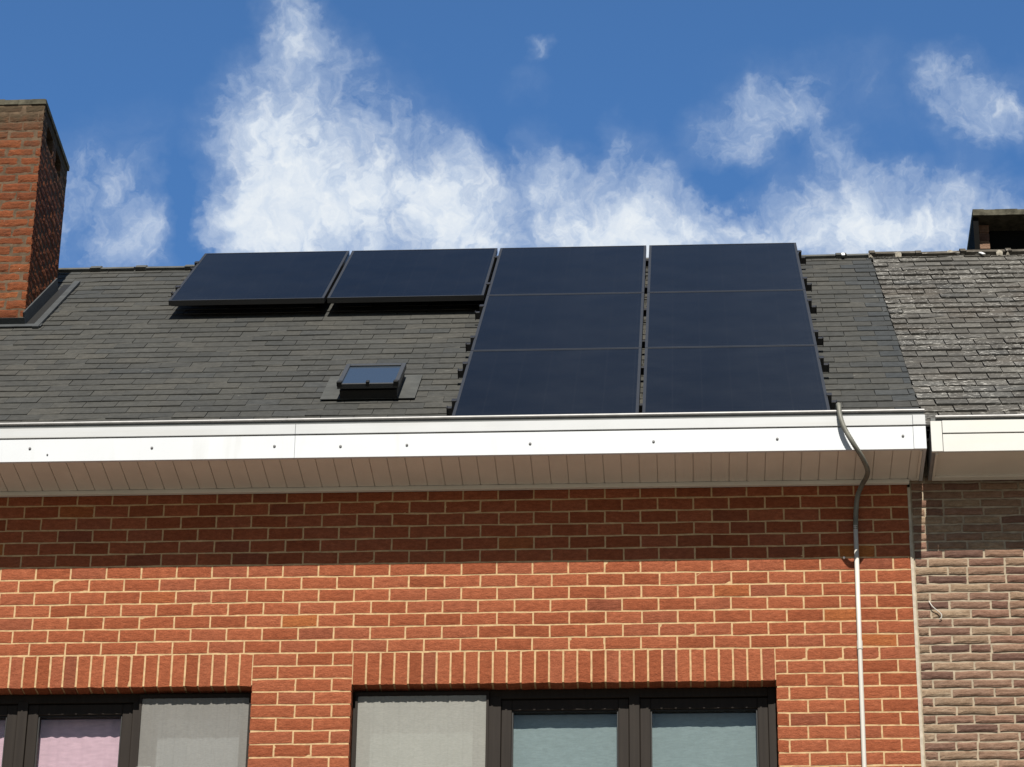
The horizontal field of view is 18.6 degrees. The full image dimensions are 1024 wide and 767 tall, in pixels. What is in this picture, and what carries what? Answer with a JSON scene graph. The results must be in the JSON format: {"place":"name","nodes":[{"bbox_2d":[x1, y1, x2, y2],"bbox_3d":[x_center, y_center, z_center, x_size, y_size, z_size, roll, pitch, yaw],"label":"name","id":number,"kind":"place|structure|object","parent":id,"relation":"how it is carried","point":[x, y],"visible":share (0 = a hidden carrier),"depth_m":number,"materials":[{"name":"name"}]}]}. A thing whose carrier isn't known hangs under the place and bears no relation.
{"place":"outdoors","nodes":[
{"label":"outdoors","id":0,"kind":"place"},
{"bbox_2d":[0,0,1023,267],"label":"sky","id":1,"kind":"structure","parent":0,"point":[187,130],"materials":[{"name":"blue"}]},
{"label":"ground","id":2,"kind":"structure","parent":0,"visible":0},
{"bbox_2d":[0,99,926,766],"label":"brick house","id":3,"kind":"structure","parent":2,"relation":"on","point":[228,537],"depth_m":17.45,"materials":[{"name":"brick"}]},
{"bbox_2d":[0,720,5,766],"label":"pink curtain","id":4,"kind":"object","parent":3,"relation":"hanging from","point":[2,727],"visible":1,"depth_m":17.36,"materials":[{"name":"fabric"}]},
{"bbox_2d":[37,719,120,766],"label":"pink curtain","id":5,"kind":"object","parent":3,"relation":"hanging from","point":[81,743],"visible":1,"depth_m":17.32,"materials":[{"name":"fabric"}]},
{"bbox_2d":[0,693,250,766],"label":"window","id":6,"kind":"structure","parent":3,"relation":"in","point":[170,729],"depth_m":17.23,"materials":[{"name":"brown metal"}]},
{"bbox_2d":[171,285,180,296],"bbox_3d":[-1.238,-0.624,21.284,2.166,0.122,0.088,-1,13,3],"label":"mounting rail","id":7,"kind":"object","parent":3,"relation":"attached to","point":[176,288],"visible":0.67,"depth_m":21.30,"materials":[{"name":"black metal"}]},
{"bbox_2d":[168,251,349,305],"bbox_3d":[-1.729,-0.735,21.660,1.044,0.036,1.674,-1,13,3],"label":"solar panel","id":8,"kind":"object","parent":7,"relation":"on","point":[307,277],"visible":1,"depth_m":21.52,"materials":[{"name":"black glass"}]},
{"bbox_2d":[327,248,497,302],"bbox_3d":[-0.666,-0.752,21.601,1.044,0.036,1.674,-1,13,3],"label":"solar panel","id":9,"kind":"object","parent":7,"relation":"on","point":[417,275],"visible":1,"depth_m":21.46,"materials":[{"name":"black glass"}]},
{"bbox_2d":[190,261,494,271],"bbox_3d":[-1.194,-0.823,22.130,2.166,0.122,0.088,-1,13,3],"label":"mounting rail","id":10,"kind":"object","parent":3,"relation":"attached to","point":[195,263],"visible":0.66,"depth_m":22.14,"materials":[{"name":"black metal"}]},
{"bbox_2d":[320,363,422,399],"bbox_3d":[-0.841,-0.013,18.706,0.562,0.427,0.554,-1,-28,3],"label":"roof window","id":11,"kind":"structure","parent":3,"relation":"on","point":[376,381],"depth_m":18.57,"materials":[{"name":"clear glass"}]},
{"bbox_2d":[351,687,777,766],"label":"window","id":12,"kind":"structure","parent":3,"relation":"in","point":[390,728],"depth_m":17.12,"materials":[{"name":"brown metal"}]},
{"bbox_2d":[513,714,616,766],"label":"blind","id":13,"kind":"object","parent":3,"relation":"attached to","point":[588,740],"visible":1,"depth_m":17.14,"materials":[{"name":"teal fabric"}]},
{"bbox_2d":[446,393,836,415],"bbox_3d":[0.736,0.131,17.814,2.220,0.122,0.088,-1,13,3],"label":"mounting rail","id":14,"kind":"object","parent":3,"relation":"attached to","point":[450,409],"visible":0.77,"depth_m":17.78,"materials":[{"name":"black metal"}]},
{"bbox_2d":[452,348,641,415],"bbox_3d":[0.227,0.001,18.270,1.044,0.037,1.674,-1,13,3],"label":"solar panel","id":15,"kind":"object","parent":14,"relation":"attached to","point":[551,381],"visible":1,"depth_m":18.22,"materials":[{"name":"black glass"}]},
{"bbox_2d":[642,345,829,412],"bbox_3d":[1.289,-0.016,18.211,1.044,0.037,1.674,-1,13,3],"label":"solar panel","id":16,"kind":"object","parent":14,"relation":"attached to","point":[734,379],"visible":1,"depth_m":18.16,"materials":[{"name":"black glass"}]},
{"bbox_2d":[458,356,828,378],"bbox_3d":[0.784,-0.086,18.738,2.220,0.122,0.088,-1,13,3],"label":"mounting rail","id":17,"kind":"object","parent":3,"relation":"attached to","point":[825,367],"visible":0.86,"depth_m":18.70,"materials":[{"name":"black metal"}]},
{"bbox_2d":[465,330,823,351],"bbox_3d":[0.821,-0.254,19.451,2.220,0.122,0.088,-1,13,3],"label":"mounting rail","id":18,"kind":"object","parent":3,"relation":"attached to","point":[819,341],"visible":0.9,"depth_m":19.41,"materials":[{"name":"black metal"}]},
{"bbox_2d":[471,293,643,350],"bbox_3d":[0.311,-0.384,19.906,1.044,0.036,1.674,-1,13,3],"label":"solar panel","id":19,"kind":"object","parent":18,"relation":"on","point":[564,321],"visible":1,"depth_m":19.85,"materials":[{"name":"black glass"}]},
{"bbox_2d":[645,290,816,347],"bbox_3d":[1.374,-0.401,19.847,1.044,0.036,1.674,-1,13,3],"label":"solar panel","id":20,"kind":"object","parent":18,"relation":"on","point":[733,318],"visible":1,"depth_m":19.79,"materials":[{"name":"black glass"}]},
{"bbox_2d":[475,299,816,319],"bbox_3d":[0.869,-0.471,20.374,2.220,0.122,0.088,-1,13,3],"label":"mounting rail","id":21,"kind":"object","parent":3,"relation":"attached to","point":[813,309],"visible":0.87,"depth_m":20.34,"materials":[{"name":"black metal"}]},
{"bbox_2d":[485,277,811,296],"bbox_3d":[0.906,-0.639,21.087,2.220,0.122,0.088,-1,13,3],"label":"mounting rail","id":22,"kind":"object","parent":3,"relation":"attached to","point":[808,286],"visible":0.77,"depth_m":21.00,"materials":[{"name":"black metal"}]},
{"bbox_2d":[494,250,805,266],"bbox_3d":[0.954,-0.857,22.010,2.220,0.122,0.088,-1,13,3],"label":"mounting rail","id":23,"kind":"object","parent":3,"relation":"attached to","point":[802,260],"visible":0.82,"depth_m":21.92,"materials":[{"name":"black metal"}]},
{"bbox_2d":[487,245,645,294],"bbox_3d":[0.396,-0.769,21.542,1.044,0.036,1.674,-1,13,3],"label":"solar panel","id":24,"kind":"object","parent":23,"relation":"attached to","point":[569,270],"visible":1,"depth_m":21.49,"materials":[{"name":"black glass"}]},
{"bbox_2d":[647,243,805,292],"bbox_3d":[1.459,-0.786,21.483,1.044,0.036,1.674,-1,13,3],"label":"solar panel","id":25,"kind":"object","parent":23,"relation":"attached to","point":[725,267],"visible":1,"depth_m":21.43,"materials":[{"name":"black glass"}]},
{"bbox_2d":[652,713,756,766],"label":"blind","id":26,"kind":"object","parent":3,"relation":"attached to","point":[706,740],"visible":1,"depth_m":17.10,"materials":[{"name":"teal fabric"}]},
{"bbox_2d":[835,402,869,528],"bbox_3d":[1.885,0.449,17.457,0.195,0.683,0.610,1,-28,-1],"label":"cable","id":27,"kind":"object","parent":3,"relation":"attached to","point":[838,408],"visible":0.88,"depth_m":17.29,"materials":[{"name":"grey plastic"}]},
{"bbox_2d":[853,525,866,766],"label":"conduit","id":28,"kind":"object","parent":3,"relation":"attached to","point":[860,657],"visible":1,"depth_m":17.08,"materials":[{"name":"white plastic"}]},
{"bbox_2d":[868,209,1023,766],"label":"neighbour house","id":29,"kind":"structure","parent":2,"relation":"on","point":[957,319],"depth_m":17.41,"materials":[{"name":"brown brick"}]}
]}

